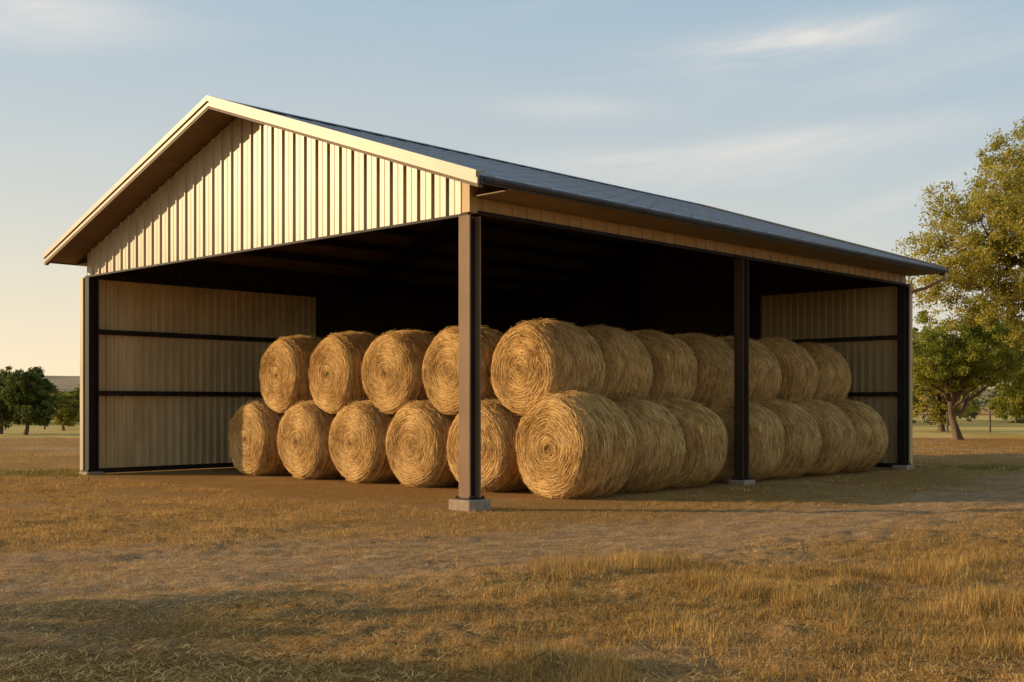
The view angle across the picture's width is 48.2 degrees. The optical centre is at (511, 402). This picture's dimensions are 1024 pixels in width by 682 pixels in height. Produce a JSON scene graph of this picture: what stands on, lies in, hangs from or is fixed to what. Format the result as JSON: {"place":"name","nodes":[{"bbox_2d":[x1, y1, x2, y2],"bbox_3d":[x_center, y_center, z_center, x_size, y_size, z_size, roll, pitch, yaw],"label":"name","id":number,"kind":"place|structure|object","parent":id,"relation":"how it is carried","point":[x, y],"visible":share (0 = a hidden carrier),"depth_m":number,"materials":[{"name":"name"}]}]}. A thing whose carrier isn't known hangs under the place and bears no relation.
{"place":"outdoors","nodes":[
{"label":"outdoors","id":0,"kind":"place"},
{"bbox_2d":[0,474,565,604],"bbox_3d":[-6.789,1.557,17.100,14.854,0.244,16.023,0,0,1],"label":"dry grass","id":1,"kind":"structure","parent":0,"point":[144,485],"depth_m":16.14,"materials":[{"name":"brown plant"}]},
{"bbox_2d":[4,376,998,406],"bbox_3d":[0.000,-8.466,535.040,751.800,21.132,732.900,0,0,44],"label":"hills","id":2,"kind":"structure","parent":0,"point":[64,383],"depth_m":486.77,"materials":[{"name":"green plant"}]},
{"bbox_2d":[0,407,1023,681],"bbox_3d":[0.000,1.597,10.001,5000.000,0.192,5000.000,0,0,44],"label":"ground","id":3,"kind":"structure","parent":0,"point":[538,533],"depth_m":11.36,"materials":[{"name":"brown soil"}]},
{"bbox_2d":[228,398,290,475],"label":"hay bale","id":4,"kind":"object","parent":3,"relation":"on","point":[253,426],"visible":0.77,"depth_m":25.01},
{"bbox_2d":[259,335,324,412],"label":"hay bale","id":5,"kind":"object","parent":4,"relation":"on","point":[284,373],"visible":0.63,"depth_m":24.50},
{"bbox_2d":[276,400,344,479],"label":"hay bale","id":6,"kind":"object","parent":3,"relation":"on","point":[303,439],"visible":0.74,"depth_m":23.80},
{"bbox_2d":[308,331,378,414],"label":"hay bale","id":7,"kind":"object","parent":6,"relation":"on","point":[334,374],"visible":0.73,"depth_m":23.37},
{"bbox_2d":[328,398,398,482],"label":"hay bale","id":8,"kind":"object","parent":3,"relation":"on","point":[358,430],"visible":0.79,"depth_m":22.66},
{"bbox_2d":[385,398,458,487],"bbox_3d":[-1.486,0.752,22.129,1.846,1.746,1.456,0,0,43],"label":"hay bale","id":9,"kind":"object","parent":3,"relation":"on","point":[416,441],"visible":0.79,"depth_m":21.53},
{"bbox_2d":[361,328,435,414],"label":"hay bale","id":10,"kind":"object","parent":9,"relation":"on","point":[391,374],"visible":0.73,"depth_m":22.18},
{"bbox_2d":[421,325,505,415],"bbox_3d":[-0.743,-0.629,21.645,1.856,1.756,1.456,0,0,44],"label":"hay bale","id":11,"kind":"object","parent":9,"relation":"on","point":[440,372],"visible":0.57,"depth_m":21.18},
{"bbox_2d":[446,398,528,492],"bbox_3d":[-0.227,0.755,20.942,1.460,1.742,1.875,0,0,-45],"label":"hay bale","id":12,"kind":"object","parent":3,"relation":"on","point":[500,471],"visible":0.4,"depth_m":20.22},
{"bbox_2d":[490,318,606,415],"bbox_3d":[0.642,-0.636,20.498,1.910,1.774,1.577,0,0,44],"label":"hay bale","id":13,"kind":"object","parent":12,"relation":"on","point":[535,361],"visible":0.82,"depth_m":19.91},
{"bbox_2d":[43,95,947,511],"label":"open hay barn","id":14,"kind":"structure","parent":3,"relation":"on","point":[215,245],"depth_m":26.54,"materials":[{"name":"metal"}]},
{"bbox_2d":[0,436,1023,494],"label":"dry grass","id":15,"kind":"structure","parent":3,"relation":"on","point":[679,490],"depth_m":29.12,"materials":[{"name":"brown plant"}]},
{"bbox_2d":[0,461,1023,481],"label":"green grass","id":16,"kind":"structure","parent":3,"relation":"on","point":[62,472],"depth_m":26.99,"materials":[{"name":"green plant"}]},
{"bbox_2d":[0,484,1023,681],"bbox_3d":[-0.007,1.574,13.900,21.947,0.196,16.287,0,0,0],"label":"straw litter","id":17,"kind":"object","parent":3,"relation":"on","point":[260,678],"visible":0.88,"depth_m":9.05,"materials":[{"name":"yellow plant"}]},
{"bbox_2d":[514,390,636,498],"bbox_3d":[1.086,0.698,19.610,1.937,1.868,1.575,0,0,43],"label":"hay bale","id":18,"kind":"object","parent":3,"relation":"on","point":[572,444],"visible":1,"depth_m":19.02},
{"bbox_2d":[610,397,686,492],"bbox_3d":[2.165,0.755,20.859,1.460,1.746,1.880,0,0,-42],"label":"hay bale","id":19,"kind":"object","parent":3,"relation":"on","point":[660,452],"visible":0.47,"depth_m":20.23},
{"bbox_2d":[579,324,653,400],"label":"hay bale","id":20,"kind":"object","parent":19,"relation":"on","point":[627,362],"visible":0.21,"depth_m":21.03},
{"bbox_2d":[653,396,727,488],"bbox_3d":[3.133,0.752,21.898,1.860,1.760,1.456,0,0,40],"label":"hay bale","id":21,"kind":"object","parent":3,"relation":"on","point":[704,430],"visible":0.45,"depth_m":21.25},
{"bbox_2d":[629,328,698,401],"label":"hay bale","id":22,"kind":"object","parent":21,"relation":"on","point":[674,362],"visible":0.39,"depth_m":22.12},
{"bbox_2d":[708,398,785,481],"bbox_3d":[4.632,0.752,23.570,1.844,1.744,1.456,0,0,43],"label":"hay bale","id":23,"kind":"object","parent":3,"relation":"on","point":[767,439],"visible":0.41,"depth_m":22.95},
{"bbox_2d":[674,332,733,407],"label":"hay bale","id":24,"kind":"object","parent":23,"relation":"on","point":[714,356],"visible":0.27,"depth_m":23.16},
{"bbox_2d":[755,398,821,478],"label":"hay bale","id":25,"kind":"object","parent":3,"relation":"on","point":[803,444],"visible":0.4,"depth_m":23.93},
{"bbox_2d":[792,399,855,474],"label":"hay bale","id":26,"kind":"object","parent":3,"relation":"on","point":[836,431],"visible":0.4,"depth_m":24.99},
{"bbox_2d":[756,337,818,402],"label":"hay bale","id":27,"kind":"object","parent":26,"relation":"on","point":[798,369],"visible":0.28,"depth_m":25.40},
{"bbox_2d":[829,399,888,472],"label":"hay bale","id":28,"kind":"object","parent":3,"relation":"on","point":[871,438],"visible":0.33,"depth_m":26.02},
{"bbox_2d":[796,342,851,401],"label":"hay bale","id":29,"kind":"object","parent":28,"relation":"on","point":[834,379],"visible":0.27,"depth_m":26.66},
{"bbox_2d":[892,116,1023,351],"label":"tree","id":30,"kind":"object","parent":3,"relation":"on","point":[1007,205],"visible":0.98,"depth_m":41.85,"materials":[{"name":"green plant"}]},
{"bbox_2d":[913,293,1023,439],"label":"tree","id":31,"kind":"object","parent":3,"relation":"on","point":[964,354],"visible":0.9,"depth_m":49.29,"materials":[{"name":"green plant"}]},
{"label":"hay bale","id":32,"kind":"object","parent":3,"relation":"on","visible":0},
{"bbox_2d":[717,335,781,402],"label":"hay bale","id":33,"kind":"object","parent":32,"relation":"on","point":[765,379],"visible":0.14,"depth_m":24.39},
{"bbox_2d":[0,416,1023,437],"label":"meadow","id":34,"kind":"structure","parent":0,"point":[980,429],"depth_m":66.39,"materials":[{"name":"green plant"}]},
{"bbox_2d":[0,369,16,433],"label":"tree","id":35,"kind":"object","parent":34,"relation":"on","point":[6,414],"visible":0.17,"depth_m":58.68,"materials":[{"name":"green plant"}]},
{"bbox_2d":[0,366,59,434],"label":"tree","id":36,"kind":"object","parent":34,"relation":"on","point":[27,396],"visible":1,"depth_m":56.34,"materials":[{"name":"green plant"}]},
{"bbox_2d":[48,392,79,430],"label":"tree","id":37,"kind":"object","parent":34,"relation":"on","point":[63,416],"visible":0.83,"depth_m":65.55,"materials":[{"name":"green plant"}]},
{"bbox_2d":[63,384,79,419],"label":"tree","id":38,"kind":"object","parent":34,"relation":"on","point":[75,392],"visible":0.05,"depth_m":71.18,"materials":[{"name":"green plant"}]},
{"bbox_2d":[8,379,1023,424],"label":"distant woods","id":39,"kind":"object","parent":34,"relation":"on","point":[993,395],"visible":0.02,"depth_m":89.77,"materials":[{"name":"green plant"}]},
{"bbox_2d":[913,325,988,431],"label":"tree","id":40,"kind":"object","parent":34,"relation":"on","point":[939,404],"visible":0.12,"depth_m":63.32,"materials":[{"name":"green plant"}]},
{"bbox_2d":[913,410,1023,431],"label":"wire fence","id":41,"kind":"object","parent":34,"relation":"on","point":[947,422],"visible":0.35,"depth_m":61.93,"materials":[{"name":"wood"}]},
{"bbox_2d":[960,319,1023,423],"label":"tree","id":42,"kind":"object","parent":34,"relation":"on","point":[1016,404],"visible":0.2,"depth_m":53.81,"materials":[{"name":"green plant"}]},
{"bbox_2d":[0,0,1023,388],"label":"sky","id":43,"kind":"structure","parent":0,"point":[831,118],"materials":[{"name":"blue"}]},
{"bbox_2d":[273,536,1023,681],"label":"dry grass","id":44,"kind":"structure","parent":0,"point":[815,580],"depth_m":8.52,"materials":[{"name":"brown plant"}]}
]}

